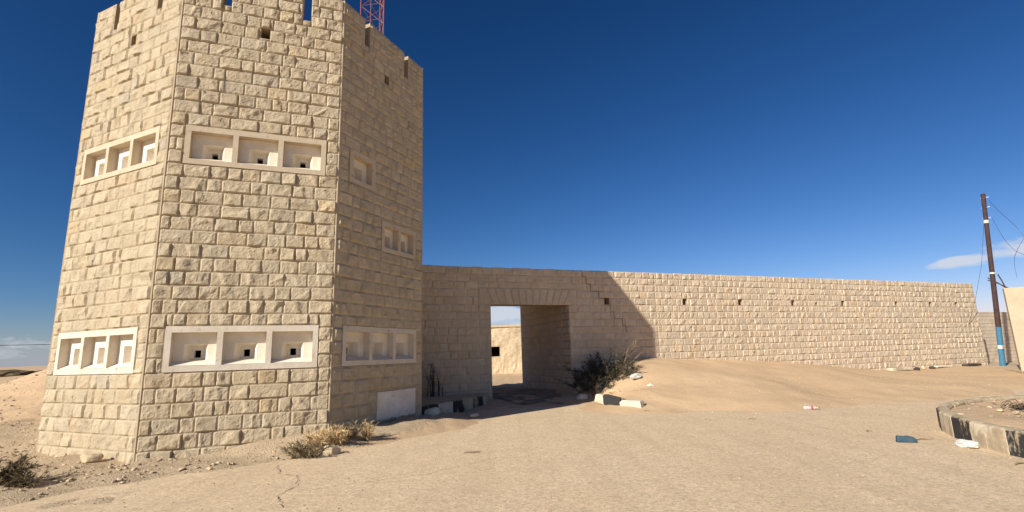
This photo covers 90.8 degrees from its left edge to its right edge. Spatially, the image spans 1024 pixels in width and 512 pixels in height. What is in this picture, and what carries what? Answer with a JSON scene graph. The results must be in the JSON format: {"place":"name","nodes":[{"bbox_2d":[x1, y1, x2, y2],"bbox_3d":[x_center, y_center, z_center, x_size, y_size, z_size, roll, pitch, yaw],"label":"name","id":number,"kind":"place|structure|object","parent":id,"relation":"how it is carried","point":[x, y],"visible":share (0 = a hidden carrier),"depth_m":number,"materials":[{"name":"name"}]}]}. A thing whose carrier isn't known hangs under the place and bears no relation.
{"place":"outdoors","nodes":[
{"label":"outdoors","id":0,"kind":"place"},
{"bbox_2d":[0,366,46,369],"bbox_3d":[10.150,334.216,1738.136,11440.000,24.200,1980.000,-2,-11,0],"label":"hills","id":1,"kind":"structure","parent":0,"point":[28,368],"depth_m":867.00,"materials":[{"name":"beige sand"}]},
{"bbox_2d":[422,393,487,404],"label":"pavement","id":2,"kind":"structure","parent":0,"point":[433,399],"depth_m":14.63,"materials":[{"name":"concrete"}]},
{"bbox_2d":[425,363,447,396],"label":"dead stalks","id":3,"kind":"object","parent":2,"relation":"on","point":[432,392],"visible":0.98,"depth_m":15.29,"materials":[{"name":"brown plant"}]},
{"bbox_2d":[0,389,1023,511],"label":"road","id":4,"kind":"structure","parent":0,"point":[926,489],"depth_m":6.43,"materials":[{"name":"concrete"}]},
{"bbox_2d":[98,465,464,506],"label":"road cracks","id":5,"kind":"object","parent":4,"relation":"on","point":[298,484],"visible":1,"depth_m":6.25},
{"bbox_2d":[321,445,340,455],"bbox_3d":[-2.935,3.156,8.172,0.216,0.196,0.285,-10,-14,38],"label":"rock","id":6,"kind":"object","parent":4,"relation":"on","point":[334,450],"visible":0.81,"depth_m":8.10,"materials":[{"name":"stone"}]},
{"bbox_2d":[619,400,643,407],"bbox_3d":[3.081,3.826,12.919,0.612,0.280,0.208,-11,-14,39],"label":"kerb block","id":7,"kind":"object","parent":4,"relation":"on","point":[636,403],"depth_m":12.83,"materials":[{"name":"white paint"}]},
{"bbox_2d":[803,406,819,409],"bbox_3d":[7.118,3.607,11.989,0.348,0.091,0.092,-4,-11,13],"label":"plastic bottle","id":8,"kind":"object","parent":4,"relation":"on","point":[809,407],"visible":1,"depth_m":11.97,"materials":[{"name":"white plastic"}]},
{"bbox_2d":[896,435,917,442],"bbox_3d":[6.041,2.796,7.734,0.280,0.108,0.098,-5,-11,16],"label":"shoe","id":9,"kind":"object","parent":4,"relation":"on","point":[907,439],"visible":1,"depth_m":7.70,"materials":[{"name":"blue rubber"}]},
{"bbox_2d":[954,439,978,448],"bbox_3d":[6.503,2.683,7.218,0.154,0.109,0.308,-2,-11,0],"label":"paper wrapper","id":10,"kind":"object","parent":4,"relation":"on","point":[963,443],"visible":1,"depth_m":7.16,"materials":[{"name":"white paper"}]},
{"bbox_2d":[0,358,1023,508],"bbox_3d":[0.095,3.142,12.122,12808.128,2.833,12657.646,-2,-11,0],"label":"ground","id":11,"kind":"structure","parent":0,"point":[669,378],"depth_m":13.71,"materials":[{"name":"beige sand"}]},
{"bbox_2d":[0,369,41,376],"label":"distant scrub","id":12,"kind":"object","parent":11,"relation":"on","point":[8,373],"visible":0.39,"depth_m":45.35,"materials":[{"name":"brown plant"}]},
{"bbox_2d":[0,453,46,482],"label":"desert shrub","id":13,"kind":"object","parent":11,"relation":"on","point":[12,468],"visible":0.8,"depth_m":7.03,"materials":[{"name":"plant"}]},
{"bbox_2d":[0,470,49,488],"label":"desert shrub","id":14,"kind":"object","parent":11,"relation":"on","point":[18,482],"visible":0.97,"depth_m":6.77,"materials":[{"name":"plant"}]},
{"bbox_2d":[80,453,103,463],"bbox_3d":[-6.900,3.326,8.281,0.309,0.172,0.224,-7,-12,24],"label":"rock","id":15,"kind":"object","parent":11,"relation":"on","point":[90,458],"visible":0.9,"depth_m":8.21,"materials":[{"name":"stone"}]},
{"bbox_2d":[35,0,422,462],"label":"watchtower","id":16,"kind":"structure","parent":11,"relation":"on","point":[242,260],"depth_m":9.76,"materials":[{"name":"stone"}]},
{"bbox_2d":[53,327,138,374],"bbox_3d":[-7.516,1.785,9.377,2.475,0.786,0.453,-7,-12,24],"label":"window frame","id":17,"kind":"structure","parent":16,"relation":"in","point":[109,351],"depth_m":9.29,"materials":[{"name":"concrete"}]},
{"bbox_2d":[80,126,160,185],"bbox_3d":[-7.628,-1.910,10.098,2.475,0.759,0.453,-7,-12,24],"label":"window frame","id":18,"kind":"structure","parent":16,"relation":"in","point":[140,150],"depth_m":10.02,"materials":[{"name":"beige concrete"}]},
{"bbox_2d":[161,325,318,372],"bbox_3d":[-4.910,1.694,9.314,2.475,0.786,0.453,2,-12,-21],"label":"window frame","id":19,"kind":"structure","parent":16,"relation":"in","point":[221,347],"depth_m":9.18,"materials":[{"name":"concrete"}]},
{"bbox_2d":[182,125,326,175],"bbox_3d":[-5.022,-2.001,10.035,2.475,0.759,0.453,2,-12,-21],"label":"window frame","id":20,"kind":"structure","parent":16,"relation":"in","point":[233,148],"depth_m":9.90,"materials":[{"name":"beige concrete"}]},
{"bbox_2d":[349,148,375,191],"bbox_3d":[-3.448,-1.838,11.093,0.453,0.732,0.822,-7,-12,24],"label":"window frame","id":21,"kind":"structure","parent":16,"relation":"in","point":[362,169],"depth_m":11.19,"materials":[{"name":"beige concrete"}]},
{"bbox_2d":[341,325,415,365],"bbox_3d":[-3.011,1.981,11.080,0.453,0.786,2.475,-7,-12,24],"label":"window frame","id":22,"kind":"structure","parent":16,"relation":"in","point":[361,345],"depth_m":11.01,"materials":[{"name":"concrete"}]},
{"bbox_2d":[381,220,415,259],"bbox_3d":[-2.863,-0.331,12.029,0.453,0.706,1.292,-7,-12,24],"label":"window frame","id":23,"kind":"structure","parent":16,"relation":"in","point":[396,240],"depth_m":11.94,"materials":[{"name":"beige concrete"}]},
{"bbox_2d":[276,438,332,458],"bbox_3d":[-3.290,3.088,7.975,0.925,0.478,0.670,-2,-11,0],"label":"dry shrub","id":24,"kind":"object","parent":11,"relation":"on","point":[309,450],"visible":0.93,"depth_m":7.93,"materials":[{"name":"beige plant"}]},
{"bbox_2d":[298,426,337,446],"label":"dry grass","id":25,"kind":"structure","parent":11,"relation":"on","point":[313,440],"depth_m":8.66,"materials":[{"name":"plant"}]},
{"bbox_2d":[319,421,351,445],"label":"dry grass","id":26,"kind":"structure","parent":11,"relation":"on","point":[340,436],"depth_m":8.71,"materials":[{"name":"plant"}]},
{"bbox_2d":[339,419,368,440],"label":"dry grass","id":27,"kind":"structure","parent":11,"relation":"on","point":[355,430],"depth_m":9.00,"materials":[{"name":"beige plant"}]},
{"bbox_2d":[359,419,378,440],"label":"dry grass","id":28,"kind":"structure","parent":11,"relation":"on","point":[367,435],"depth_m":9.14,"materials":[{"name":"plant"}]},
{"bbox_2d":[360,0,384,34],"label":"radio mast","id":29,"kind":"object","parent":11,"relation":"on","point":[380,10],"visible":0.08,"depth_m":43.22,"materials":[{"name":"metal"}]},
{"bbox_2d":[424,407,439,414],"bbox_3d":[-1.931,3.780,12.246,0.386,0.224,0.270,-2,-11,0],"label":"rock","id":30,"kind":"object","parent":11,"relation":"on","point":[433,411],"visible":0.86,"depth_m":12.14,"materials":[{"name":"stone"}]},
{"bbox_2d":[422,394,488,413],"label":"gate kerb","id":31,"kind":"structure","parent":11,"relation":"on","point":[460,405],"depth_m":13.81,"materials":[{"name":"black paint"}]},
{"bbox_2d":[470,413,478,417],"bbox_3d":[-0.925,3.871,12.243,0.327,0.104,0.167,9,-15,-43],"label":"rock","id":32,"kind":"object","parent":11,"relation":"on","point":[474,415],"visible":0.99,"depth_m":12.18,"materials":[{"name":"stone"}]},
{"bbox_2d":[491,324,521,373],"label":"ruined building","id":33,"kind":"structure","parent":11,"relation":"on","point":[506,349],"depth_m":37.35,"materials":[{"name":"paint"}]},
{"bbox_2d":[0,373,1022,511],"bbox_3d":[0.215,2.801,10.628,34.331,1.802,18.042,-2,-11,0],"label":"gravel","id":34,"kind":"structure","parent":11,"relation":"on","point":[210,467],"depth_m":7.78,"materials":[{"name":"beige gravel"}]},
{"bbox_2d":[573,386,582,393],"bbox_3d":[2.213,4.443,16.677,0.378,0.303,0.447,-2,-11,0],"label":"rock","id":35,"kind":"object","parent":11,"relation":"on","point":[580,390],"visible":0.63,"depth_m":16.53,"materials":[{"name":"stone"}]},
{"bbox_2d":[576,394,587,399],"bbox_3d":[2.186,4.427,15.766,0.381,0.241,0.303,-2,-11,0],"label":"rock","id":36,"kind":"object","parent":11,"relation":"on","point":[582,397],"visible":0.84,"depth_m":15.68,"materials":[{"name":"stone"}]},
{"bbox_2d":[553,341,644,396],"bbox_3d":[2.828,3.666,16.719,3.253,1.920,2.473,-2,-11,0],"label":"thorn bush","id":37,"kind":"object","parent":11,"relation":"on","point":[594,372],"visible":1,"depth_m":16.46,"materials":[{"name":"green plant"}]},
{"bbox_2d":[595,393,602,403],"bbox_3d":[2.551,3.994,14.007,0.222,0.318,0.604,3,-12,-25],"label":"kerb block","id":38,"kind":"object","parent":11,"relation":"on","point":[598,398],"depth_m":14.06,"materials":[{"name":"white paint"}]},
{"bbox_2d":[603,394,625,404],"bbox_3d":[2.726,3.851,13.413,0.224,0.330,0.662,5,-13,-32],"label":"kerb block","id":39,"kind":"object","parent":11,"relation":"on","point":[608,399],"depth_m":13.38,"materials":[{"name":"black paint"}]},
{"bbox_2d":[609,388,620,394],"bbox_3d":[3.121,4.132,15.293,0.377,0.234,0.248,-2,-11,0],"label":"rock","id":40,"kind":"object","parent":11,"relation":"on","point":[613,391],"visible":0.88,"depth_m":15.21,"materials":[{"name":"stone"}]},
{"bbox_2d":[422,265,988,399],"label":"perimeter wall","id":41,"kind":"structure","parent":11,"relation":"on","point":[572,319],"depth_m":19.70,"materials":[{"name":"stone"}]},
{"bbox_2d":[887,366,912,370],"bbox_3d":[16.988,4.936,22.110,1.100,0.153,0.300,1,-11,-15],"label":"board","id":42,"kind":"object","parent":11,"relation":"on","point":[901,368],"visible":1,"depth_m":21.99,"materials":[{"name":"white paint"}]},
{"bbox_2d":[928,365,950,366],"bbox_3d":[19.816,5.105,23.383,1.000,0.069,0.400,2,-12,-21],"label":"board","id":43,"kind":"object","parent":11,"relation":"on","point":[942,366],"visible":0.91,"depth_m":23.27,"materials":[{"name":"wood"}]},
{"bbox_2d":[962,363,981,365],"bbox_3d":[22.289,5.274,24.465,1.000,0.109,0.300,2,-12,-21],"label":"board","id":44,"kind":"object","parent":11,"relation":"on","point":[975,364],"visible":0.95,"depth_m":24.35,"materials":[{"name":"wood"}]},
{"bbox_2d":[936,395,1023,457],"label":"round kerb","id":45,"kind":"structure","parent":11,"relation":"on","point":[1007,440],"depth_m":7.31,"materials":[{"name":"white paint"}]},
{"bbox_2d":[978,312,1017,362],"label":"block wall","id":46,"kind":"structure","parent":11,"relation":"on","point":[987,322],"depth_m":29.99,"materials":[{"name":"stone"}]},
{"bbox_2d":[987,274,1023,370],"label":"plastered pillar","id":47,"kind":"structure","parent":11,"relation":"on","point":[1014,298],"depth_m":20.29,"materials":[{"name":"beige paint"}]},
{"bbox_2d":[993,367,1023,373],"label":"pavement kerb","id":48,"kind":"structure","parent":11,"relation":"on","point":[1022,372],"depth_m":21.04,"materials":[{"name":"white paint"}]},
{"bbox_2d":[0,0,1023,366],"label":"sky","id":49,"kind":"structure","parent":0,"point":[822,139],"materials":[{"name":"blue"}]},
{"bbox_2d":[492,387,563,403],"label":"gate pavement","id":50,"kind":"structure","parent":0,"point":[547,394],"depth_m":17.28,"materials":[{"name":"grey concrete"}]},
{"bbox_2d":[630,373,641,378],"bbox_3d":[3.874,3.752,15.804,0.397,0.176,0.302,-2,-11,0],"label":"plastic bag","id":51,"kind":"object","parent":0,"point":[635,376],"visible":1,"depth_m":15.69,"materials":[{"name":"white plastic"}]},
{"bbox_2d":[951,399,1023,428],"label":"island soil","id":52,"kind":"structure","parent":0,"point":[1008,417],"depth_m":8.60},
{"bbox_2d":[1000,399,1023,409],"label":"dead brushwood","id":53,"kind":"object","parent":52,"relation":"on","point":[1019,405],"visible":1,"depth_m":8.72,"materials":[{"name":"brown plant"}]},
{"bbox_2d":[986,362,1021,372],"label":"corner pavement","id":54,"kind":"structure","parent":0,"point":[1014,366],"depth_m":24.36,"materials":[{"name":"concrete"}]},
{"bbox_2d":[969,193,1023,365],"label":"utility pole","id":55,"kind":"object","parent":54,"relation":"on","point":[1000,344],"visible":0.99,"depth_m":24.93,"materials":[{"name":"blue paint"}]}
]}

